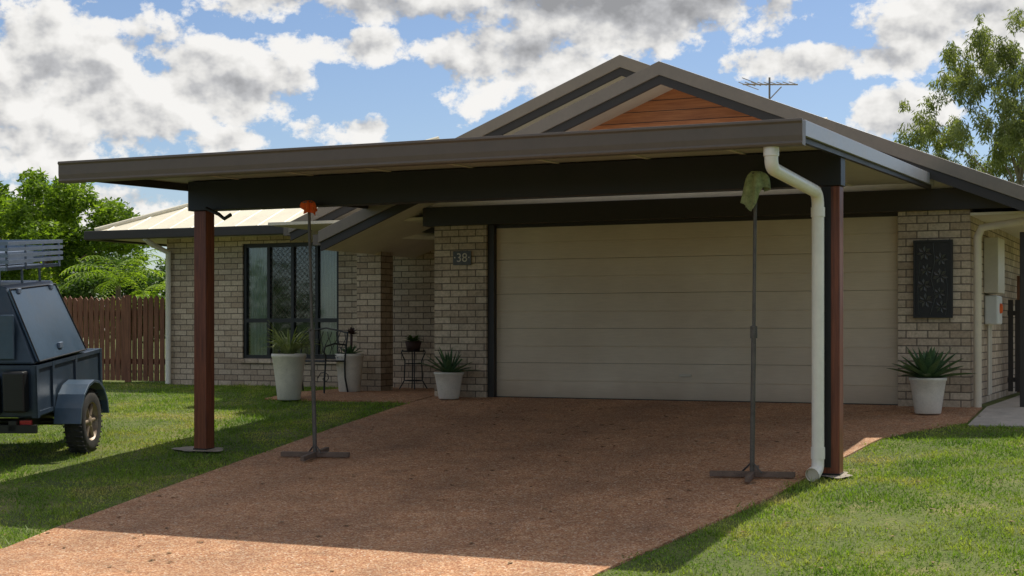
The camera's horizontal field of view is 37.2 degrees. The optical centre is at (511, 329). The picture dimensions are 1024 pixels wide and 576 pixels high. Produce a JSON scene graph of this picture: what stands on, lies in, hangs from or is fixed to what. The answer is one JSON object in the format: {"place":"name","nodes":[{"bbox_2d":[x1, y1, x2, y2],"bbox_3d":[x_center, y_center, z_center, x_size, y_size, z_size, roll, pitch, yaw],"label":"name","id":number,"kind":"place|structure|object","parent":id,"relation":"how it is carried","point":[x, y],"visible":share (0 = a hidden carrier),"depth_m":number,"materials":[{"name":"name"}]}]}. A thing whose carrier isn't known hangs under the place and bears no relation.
{"place":"outdoors","nodes":[
{"label":"outdoors","id":0,"kind":"place"},
{"bbox_2d":[268,217,422,230],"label":"porch ceiling","id":1,"kind":"structure","parent":0,"point":[317,225],"depth_m":20.58,"materials":[{"name":"beige paint"}]},
{"bbox_2d":[423,228,434,232],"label":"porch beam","id":2,"kind":"structure","parent":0,"point":[430,230],"depth_m":20.73,"materials":[{"name":"black"}]},
{"bbox_2d":[0,396,981,575],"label":"driveway","id":3,"kind":"structure","parent":0,"point":[599,521],"depth_m":12.62,"materials":[{"name":"brown concrete"}]},
{"bbox_2d":[281,200,349,460],"bbox_3d":[-1.924,-0.001,14.845,0.488,2.523,0.581,0,0,-34],"label":"prop stand","id":4,"kind":"object","parent":3,"relation":"on","point":[309,207],"visible":1,"depth_m":14.84,"materials":[{"name":"metal"}]},
{"bbox_2d":[418,347,473,398],"bbox_3d":[-0.812,0.546,19.240,0.852,0.668,0.764,0,0,39],"label":"potted aloe","id":5,"kind":"object","parent":3,"relation":"on","point":[448,377],"visible":1,"depth_m":19.16,"materials":[{"name":"ceramic"}]},
{"bbox_2d":[710,171,794,482],"bbox_3d":[2.038,-0.036,12.906,0.488,2.612,0.581,0,0,-34],"label":"prop stand","id":6,"kind":"object","parent":3,"relation":"on","point":[756,182],"visible":1,"depth_m":12.88,"materials":[{"name":"metal"}]},
{"bbox_2d":[887,347,975,413],"bbox_3d":[4.521,0.542,16.482,0.837,0.735,0.895,0,0,-12],"label":"potted agave","id":7,"kind":"object","parent":3,"relation":"on","point":[927,379],"visible":1,"depth_m":16.32,"materials":[{"name":"ceramic"}]},
{"bbox_2d":[0,331,1023,575],"bbox_3d":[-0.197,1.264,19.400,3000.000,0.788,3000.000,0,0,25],"label":"ground","id":8,"kind":"structure","parent":0,"point":[744,563],"depth_m":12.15,"materials":[{"name":"green plant"}]},
{"bbox_2d":[1,223,49,278],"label":"leafy tree","id":9,"kind":"object","parent":8,"relation":"on","point":[12,237],"depth_m":35.92,"materials":[{"name":"green plant"}]},
{"bbox_2d":[0,240,108,453],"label":"camper trailer","id":10,"kind":"object","parent":8,"relation":"on","point":[50,368],"visible":0.99,"depth_m":15.44,"materials":[{"name":"slate blue paint"},{"name":"aluminium"},{"name":"black painted steel"}]},
{"bbox_2d":[0,167,151,286],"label":"leafy tree","id":11,"kind":"object","parent":8,"relation":"on","point":[61,208],"visible":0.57,"depth_m":33.70,"materials":[{"name":"green plant"}]},
{"bbox_2d":[56,252,165,341],"bbox_3d":[-8.146,-0.332,32.137,4.126,2.618,2.943,0,0,25],"label":"shrub","id":12,"kind":"object","parent":8,"relation":"on","point":[83,288],"visible":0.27,"depth_m":31.68,"materials":[{"name":"green plant"}]},
{"bbox_2d":[59,249,165,374],"bbox_3d":[-7.501,-0.332,28.882,2.365,2.414,2.467,0,0,25],"label":"palm","id":13,"kind":"object","parent":8,"relation":"on","point":[117,288],"visible":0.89,"depth_m":28.75,"materials":[{"name":"green plant"}]},
{"bbox_2d":[63,295,164,382],"bbox_3d":[-9.422,0.150,26.510,9.300,1.440,0.190,0,0,25],"label":"timber fence","id":14,"kind":"object","parent":8,"relation":"on","point":[126,313],"visible":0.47,"depth_m":25.00,"materials":[{"name":"brown wood"}]},
{"bbox_2d":[83,293,163,345],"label":"distant trees","id":15,"kind":"object","parent":8,"relation":"on","point":[110,297],"depth_m":81.95,"materials":[{"name":"green plant"}]},
{"bbox_2d":[99,265,165,376],"bbox_3d":[-6.730,-0.157,28.159,1.777,2.065,2.065,0,0,-11],"label":"palm","id":16,"kind":"object","parent":8,"relation":"on","point":[159,286],"visible":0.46,"depth_m":28.10,"materials":[{"name":"green plant"}]},
{"bbox_2d":[259,323,320,399],"bbox_3d":[-2.913,0.392,19.772,0.921,1.045,0.931,0,0,25],"label":"potted spider plant","id":17,"kind":"object","parent":8,"relation":"on","point":[288,363],"visible":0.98,"depth_m":19.64,"materials":[{"name":"green plant"}]},
{"bbox_2d":[265,387,434,402],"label":"porch slab","id":18,"kind":"structure","parent":8,"relation":"on","point":[404,395],"depth_m":19.96,"materials":[{"name":"brown concrete"}]},
{"bbox_2d":[278,327,348,392],"bbox_3d":[-2.701,0.408,20.697,0.969,0.884,0.513,0,0,37],"label":"garden bench","id":19,"kind":"object","parent":18,"relation":"on","point":[325,361],"visible":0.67,"depth_m":20.63,"materials":[{"name":"black metal"}]},
{"bbox_2d":[335,327,363,391],"bbox_3d":[-2.224,0.407,20.792,0.408,0.887,0.403,0,0,25],"label":"potted succulent","id":20,"kind":"object","parent":18,"relation":"on","point":[354,363],"visible":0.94,"depth_m":20.66,"materials":[{"name":"white ceramic"}]},
{"bbox_2d":[399,335,427,388],"bbox_3d":[-1.408,0.458,21.738,0.364,0.788,0.356,0,0,25],"label":"plant stand","id":21,"kind":"object","parent":18,"relation":"on","point":[413,344],"visible":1,"depth_m":21.67,"materials":[{"name":"black metal"}]},
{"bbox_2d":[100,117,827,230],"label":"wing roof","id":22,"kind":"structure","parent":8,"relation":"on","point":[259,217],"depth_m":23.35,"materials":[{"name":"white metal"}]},
{"bbox_2d":[84,225,282,246],"bbox_3d":[-3.209,-1.470,26.658,3.970,0.140,8.120,0,0,25],"label":"wing gutter","id":23,"kind":"object","parent":22,"relation":"attached to","point":[115,236],"visible":0.49,"depth_m":23.13,"materials":[{"name":"grey metal"}]},
{"bbox_2d":[119,235,282,243],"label":"wing soffit","id":24,"kind":"structure","parent":22,"relation":"attached to","point":[160,240],"depth_m":24.12,"materials":[{"name":"beige paint"}]},
{"bbox_2d":[106,207,302,230],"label":"wing roof ribs","id":25,"kind":"object","parent":22,"relation":"on","point":[214,214],"visible":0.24,"depth_m":23.40,"materials":[{"name":"white metal"}]},
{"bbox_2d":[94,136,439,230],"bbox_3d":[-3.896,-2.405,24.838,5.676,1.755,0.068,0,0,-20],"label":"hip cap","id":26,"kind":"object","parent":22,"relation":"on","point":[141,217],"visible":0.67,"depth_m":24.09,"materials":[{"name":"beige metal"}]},
{"bbox_2d":[57,118,933,481],"bbox_3d":[0.211,-0.222,15.572,7.135,2.989,6.017,0,0,25],"label":"carport","id":27,"kind":"object","parent":8,"relation":"on","point":[821,166],"visible":0.96,"depth_m":13.42,"materials":[{"name":"brown metal"}]},
{"bbox_2d":[4,401,1017,571],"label":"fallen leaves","id":28,"kind":"object","parent":8,"relation":"on","point":[494,494],"visible":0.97,"depth_m":12.79,"materials":[{"name":"brown plant"}]},
{"bbox_2d":[167,210,1019,407],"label":"brick walls","id":29,"kind":"structure","parent":8,"relation":"on","point":[435,299],"depth_m":21.04,"materials":[{"name":"beige brick"}]},
{"bbox_2d":[142,239,170,383],"bbox_3d":[-5.524,-0.299,23.662,0.089,2.299,0.645,0,0,25],"label":"wing downpipe","id":30,"kind":"object","parent":29,"relation":"attached to","point":[151,243],"visible":1,"depth_m":23.88,"materials":[{"name":"metal"}]},
{"bbox_2d":[283,227,289,235],"bbox_3d":[3.360,-1.440,24.094,10.290,0.168,9.500,0,0,25],"label":"gable gutter","id":31,"kind":"object","parent":29,"relation":"attached to","point":[285,231],"visible":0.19,"depth_m":21.91,"materials":[{"name":"grey metal"}]},
{"bbox_2d":[239,358,335,363],"bbox_3d":[-3.360,0.465,23.080,1.780,0.090,0.150,0,0,25],"label":"window sill","id":32,"kind":"structure","parent":29,"relation":"attached to","point":[256,360],"depth_m":23.22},
{"bbox_2d":[244,242,338,358],"bbox_3d":[-3.344,-0.435,23.116,1.720,1.770,0.070,0,0,25],"label":"window frame","id":33,"kind":"object","parent":29,"relation":"attached to","point":[293,319],"visible":0.69,"depth_m":23.11,"materials":[{"name":"black metal"}]},
{"bbox_2d":[270,247,314,317],"bbox_3d":[-3.327,-0.715,23.092,0.814,1.084,0.006,0,0,25],"label":"security grille","id":34,"kind":"object","parent":33,"relation":"attached to","point":[290,283],"visible":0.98,"depth_m":23.12,"materials":[{"name":"brown metal"}]},
{"bbox_2d":[250,246,336,354],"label":"curtains","id":35,"kind":"object","parent":33,"relation":"hanging from","point":[258,284],"visible":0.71,"depth_m":23.39,"materials":[{"name":"grey fabric"}]},
{"bbox_2d":[273,246,314,353],"bbox_3d":[-3.152,-0.380,23.534,1.760,2.100,0.050,0,0,25],"label":"screen","id":36,"kind":"object","parent":33,"relation":"attached to","point":[284,327],"visible":0.07,"depth_m":23.64,"materials":[{"name":"black metal"}]},
{"bbox_2d":[313,234,320,245],"bbox_3d":[3.691,-1.190,22.237,9.440,0.180,9.600,0,0,25],"label":"front gable gutter","id":37,"kind":"object","parent":29,"relation":"on","point":[315,240],"visible":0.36,"depth_m":19.83,"materials":[{"name":"grey metal"}]},
{"bbox_2d":[402,233,434,239],"bbox_3d":[-1.491,-1.240,20.704,0.357,0.198,2.059,0,0,66],"label":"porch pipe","id":38,"kind":"object","parent":29,"relation":"attached to","point":[428,236],"visible":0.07,"depth_m":20.88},
{"bbox_2d":[294,76,625,241],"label":"gable soffit","id":39,"kind":"structure","parent":29,"relation":"on","point":[304,237],"depth_m":20.40,"materials":[{"name":"grey paint"}]},
{"bbox_2d":[290,67,634,240],"bbox_3d":[1.387,-2.348,19.795,10.050,2.134,0.040,0,0,25],"label":"gable barge board","id":40,"kind":"object","parent":39,"relation":"attached to","point":[548,107],"visible":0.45,"depth_m":20.23,"materials":[{"name":"black metal"}]},
{"bbox_2d":[288,55,649,232],"bbox_3d":[1.377,-2.478,19.772,10.090,2.182,0.048,0,0,25],"label":"gable barge cap","id":41,"kind":"object","parent":40,"relation":"attached to","point":[581,80],"visible":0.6,"depth_m":20.18,"materials":[{"name":"grey metal"}]},
{"bbox_2d":[453,251,470,264],"bbox_3d":[-0.639,-0.915,19.444,0.260,0.180,0.019,0,0,25],"label":"house number sign","id":42,"kind":"object","parent":29,"relation":"attached to","point":[461,257],"visible":1,"depth_m":19.44,"materials":[{"name":"metal"}]},
{"bbox_2d":[325,85,1019,257],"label":"front gable soffit","id":43,"kind":"structure","parent":29,"relation":"on","point":[388,234],"depth_m":20.04,"materials":[{"name":"beige paint"}]},
{"bbox_2d":[321,75,1023,250],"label":"front gable barge board","id":44,"kind":"object","parent":43,"relation":"attached to","point":[983,192],"visible":0.6,"depth_m":17.78,"materials":[{"name":"black metal"}]},
{"bbox_2d":[318,61,1023,242],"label":"front gable barge cap","id":45,"kind":"object","parent":44,"relation":"attached to","point":[904,152],"visible":0.85,"depth_m":17.42,"materials":[{"name":"grey metal"}]},
{"bbox_2d":[590,89,760,129],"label":"cedar gable cladding","id":46,"kind":"structure","parent":43,"relation":"attached to","point":[673,107],"depth_m":18.30,"materials":[{"name":"brown wood"}]},
{"bbox_2d":[739,77,797,98],"bbox_3d":[3.544,-3.180,20.984,0.746,0.600,0.601,0,0,25],"label":"tv antenna","id":47,"kind":"object","parent":43,"relation":"attached to","point":[760,84],"visible":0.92,"depth_m":20.98,"materials":[{"name":"metal"}]},
{"bbox_2d":[970,211,1023,238],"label":"eave soffit","id":48,"kind":"structure","parent":43,"relation":"attached to","point":[989,217],"depth_m":17.09,"materials":[{"name":"beige paint"}]},
{"bbox_2d":[423,185,1023,227],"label":"garage header","id":49,"kind":"object","parent":29,"relation":"on","point":[891,201],"visible":0.77,"depth_m":18.07},
{"bbox_2d":[428,180,954,207],"bbox_3d":[1.942,-1.671,18.270,6.770,0.198,0.050,0,0,25],"label":"fascia strip","id":50,"kind":"object","parent":49,"relation":"attached to","point":[937,184],"visible":0.21,"depth_m":18.27,"materials":[{"name":"grey metal"}]},
{"bbox_2d":[916,242,949,315],"bbox_3d":[4.704,-0.565,16.975,0.430,0.870,0.020,0,0,25],"label":"backing","id":51,"kind":"object","parent":29,"relation":"attached to","point":[942,248],"visible":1,"depth_m":16.96,"materials":[{"name":"black paint"}]},
{"bbox_2d":[913,239,952,317],"bbox_3d":[4.696,-0.565,16.959,0.430,0.870,0.014,0,0,25],"label":"decorative wall panel","id":52,"kind":"object","parent":51,"relation":"attached to","point":[914,277],"visible":1,"depth_m":16.95,"materials":[{"name":"black metal"}]},
{"bbox_2d":[917,243,947,314],"bbox_3d":[4.691,-0.565,16.960,0.347,0.802,0.014,0,0,25],"label":"flower cutwork","id":53,"kind":"object","parent":52,"relation":"attached to","point":[934,277],"visible":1,"depth_m":16.96,"materials":[{"name":"grey metal"}]},
{"bbox_2d":[987,325,991,394],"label":"conduits","id":54,"kind":"object","parent":29,"relation":"attached to","point":[989,359],"visible":0.86,"depth_m":17.91,"materials":[{"name":"grey plastic"}]},
{"bbox_2d":[984,295,1001,324],"bbox_3d":[5.704,-0.230,18.012,0.157,0.340,0.400,0,0,25],"label":"solar isolator","id":55,"kind":"object","parent":29,"relation":"attached to","point":[992,315],"visible":0.98,"depth_m":17.83,"materials":[{"name":"white plastic"}]},
{"bbox_2d":[984,237,1004,293],"bbox_3d":[5.729,-0.755,18.056,0.167,0.650,0.600,0,0,25],"label":"meter box","id":56,"kind":"object","parent":29,"relation":"attached to","point":[994,265],"visible":1,"depth_m":17.80,"materials":[{"name":"beige metal"}]},
{"bbox_2d":[973,217,1023,406],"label":"garage downpipe","id":57,"kind":"object","parent":29,"relation":"attached to","point":[977,314],"visible":1,"depth_m":16.83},
{"bbox_2d":[488,213,897,404],"bbox_3d":[2.061,-0.220,18.353,5.158,2.220,0.140,0,0,25],"label":"garage door frame","id":58,"kind":"object","parent":8,"relation":"on","point":[492,310],"visible":0.8,"depth_m":19.33,"materials":[{"name":"metal"}]},
{"bbox_2d":[497,216,897,403],"bbox_3d":[2.115,-0.234,18.359,5.070,2.167,0.045,0,0,25],"label":"garage door","id":59,"kind":"structure","parent":58,"relation":"in","point":[558,338],"depth_m":18.35,"materials":[{"name":"beige metal"}]},
{"bbox_2d":[893,7,1023,184],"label":"gum tree","id":60,"kind":"object","parent":8,"relation":"on","point":[1010,148],"visible":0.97,"depth_m":40.01,"materials":[{"name":"green plant"}]},
{"bbox_2d":[930,127,999,169],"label":"gum tree","id":61,"kind":"object","parent":8,"relation":"on","point":[972,162],"visible":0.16,"depth_m":41.65,"materials":[{"name":"green plant"}]},
{"bbox_2d":[968,395,1023,427],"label":"footpath","id":62,"kind":"structure","parent":8,"relation":"on","point":[1010,411],"depth_m":16.18,"materials":[{"name":"grey concrete"}]},
{"bbox_2d":[1007,232,1023,406],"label":"side gate","id":63,"kind":"structure","parent":62,"relation":"on","point":[1018,314],"depth_m":19.37,"materials":[{"name":"black metal"}]},
{"bbox_2d":[1017,276,1019,299],"bbox_3d":[8.255,0.050,19.956,3.100,1.600,0.060,0,0,25],"label":"side fence","id":64,"kind":"object","parent":8,"relation":"on","point":[1018,287],"visible":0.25,"depth_m":20.57,"materials":[{"name":"brown wood"}]},
{"bbox_2d":[0,0,1023,329],"label":"sky","id":65,"kind":"structure","parent":0,"point":[80,79],"materials":[{"name":"blue"}]}
]}

